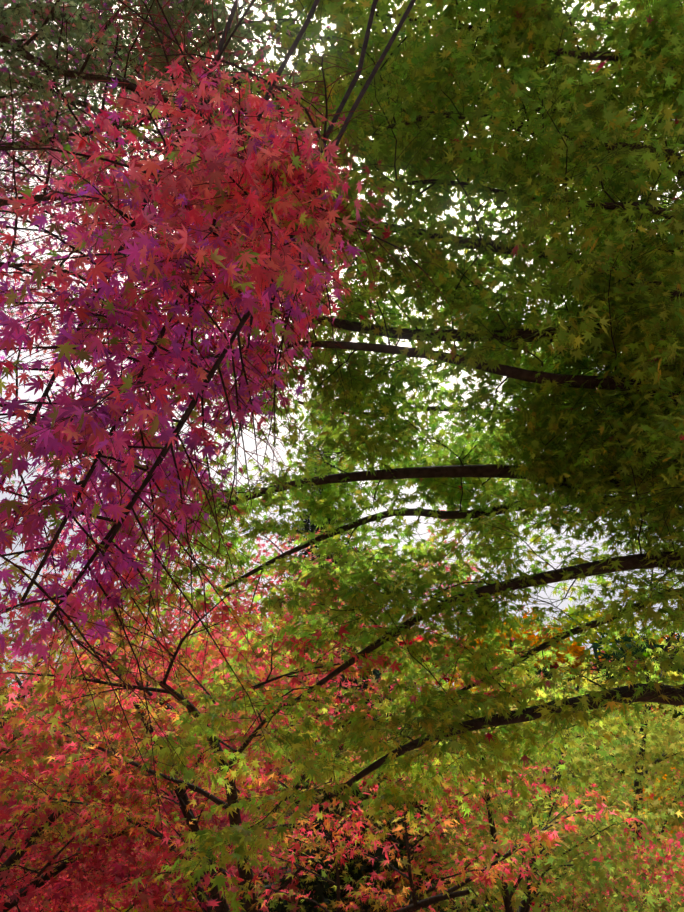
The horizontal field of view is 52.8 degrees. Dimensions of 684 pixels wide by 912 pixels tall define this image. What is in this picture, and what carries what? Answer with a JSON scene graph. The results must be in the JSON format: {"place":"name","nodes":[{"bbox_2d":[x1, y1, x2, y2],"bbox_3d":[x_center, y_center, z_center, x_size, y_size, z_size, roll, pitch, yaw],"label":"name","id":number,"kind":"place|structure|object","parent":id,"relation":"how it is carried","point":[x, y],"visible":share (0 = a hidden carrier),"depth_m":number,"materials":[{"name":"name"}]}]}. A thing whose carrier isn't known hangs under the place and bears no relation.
{"place":"outdoors","nodes":[
{"label":"outdoors","id":0,"kind":"place"},
{"bbox_2d":[0,0,683,708],"label":"sky","id":1,"kind":"structure","parent":0,"point":[30,395],"materials":[{"name":"white"}]},
{"bbox_2d":[1,604,683,911],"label":"hillside treeline","id":2,"kind":"structure","parent":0,"point":[601,653],"depth_m":72.42,"materials":[{"name":"green plant"}]},
{"bbox_2d":[66,718,682,911],"bbox_3d":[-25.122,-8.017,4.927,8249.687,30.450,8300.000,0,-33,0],"label":"ground","id":3,"kind":"structure","parent":0,"point":[589,762],"depth_m":61.56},
{"bbox_2d":[0,675,222,911],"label":"red maple tree","id":4,"kind":"object","parent":3,"relation":"on","point":[57,909],"visible":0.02,"depth_m":15.05,"materials":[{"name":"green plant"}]},
{"bbox_2d":[0,547,230,911],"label":"maple tree","id":5,"kind":"object","parent":3,"relation":"on","point":[14,857],"visible":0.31,"depth_m":7.52,"materials":[{"name":"red plant"}]},
{"bbox_2d":[0,588,422,911],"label":"red maple tree","id":6,"kind":"object","parent":3,"relation":"on","point":[60,884],"visible":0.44,"depth_m":7.96,"materials":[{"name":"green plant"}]},
{"bbox_2d":[0,0,480,600],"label":"tall maple tree","id":7,"kind":"object","parent":3,"relation":"on","point":[30,82],"visible":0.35,"depth_m":6.65,"materials":[{"name":"plant"}]},
{"bbox_2d":[0,509,597,911],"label":"tree","id":8,"kind":"object","parent":3,"relation":"on","point":[143,850],"visible":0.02,"depth_m":14.59,"materials":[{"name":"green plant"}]},
{"bbox_2d":[259,391,381,892],"bbox_3d":[-0.634,8.763,31.154,7.622,30.578,7.705,0,-33,0],"label":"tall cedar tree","id":9,"kind":"object","parent":3,"relation":"on","point":[314,526],"visible":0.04,"depth_m":33.72,"materials":[{"name":"green plant"}]},
{"bbox_2d":[0,540,647,911],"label":"orange maple tree","id":10,"kind":"object","parent":3,"relation":"on","point":[117,813],"visible":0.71,"depth_m":6.26,"materials":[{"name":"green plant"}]},
{"bbox_2d":[0,0,683,911],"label":"maple tree","id":11,"kind":"object","parent":3,"relation":"on","point":[592,434],"visible":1,"depth_m":4.23,"materials":[{"name":"green plant"}]},
{"bbox_2d":[236,640,465,911],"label":"maple tree","id":12,"kind":"object","parent":3,"relation":"on","point":[319,893],"visible":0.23,"depth_m":7.74,"materials":[{"name":"green plant"}]},
{"bbox_2d":[196,652,683,911],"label":"green maple","id":13,"kind":"object","parent":3,"relation":"on","point":[550,863],"visible":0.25,"depth_m":7.80,"materials":[{"name":"green plant"}]},
{"bbox_2d":[397,761,683,911],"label":"tree","id":14,"kind":"object","parent":3,"relation":"on","point":[487,898],"visible":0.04,"depth_m":18.32,"materials":[{"name":"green plant"}]},
{"bbox_2d":[418,599,683,911],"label":"yellow maple tree","id":15,"kind":"object","parent":3,"relation":"on","point":[666,750],"visible":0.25,"depth_m":14.85,"materials":[{"name":"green plant"}]},
{"bbox_2d":[469,811,683,911],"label":"tree","id":16,"kind":"object","parent":3,"relation":"on","point":[642,849],"visible":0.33,"depth_m":10.64,"materials":[{"name":"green plant"}]}
]}

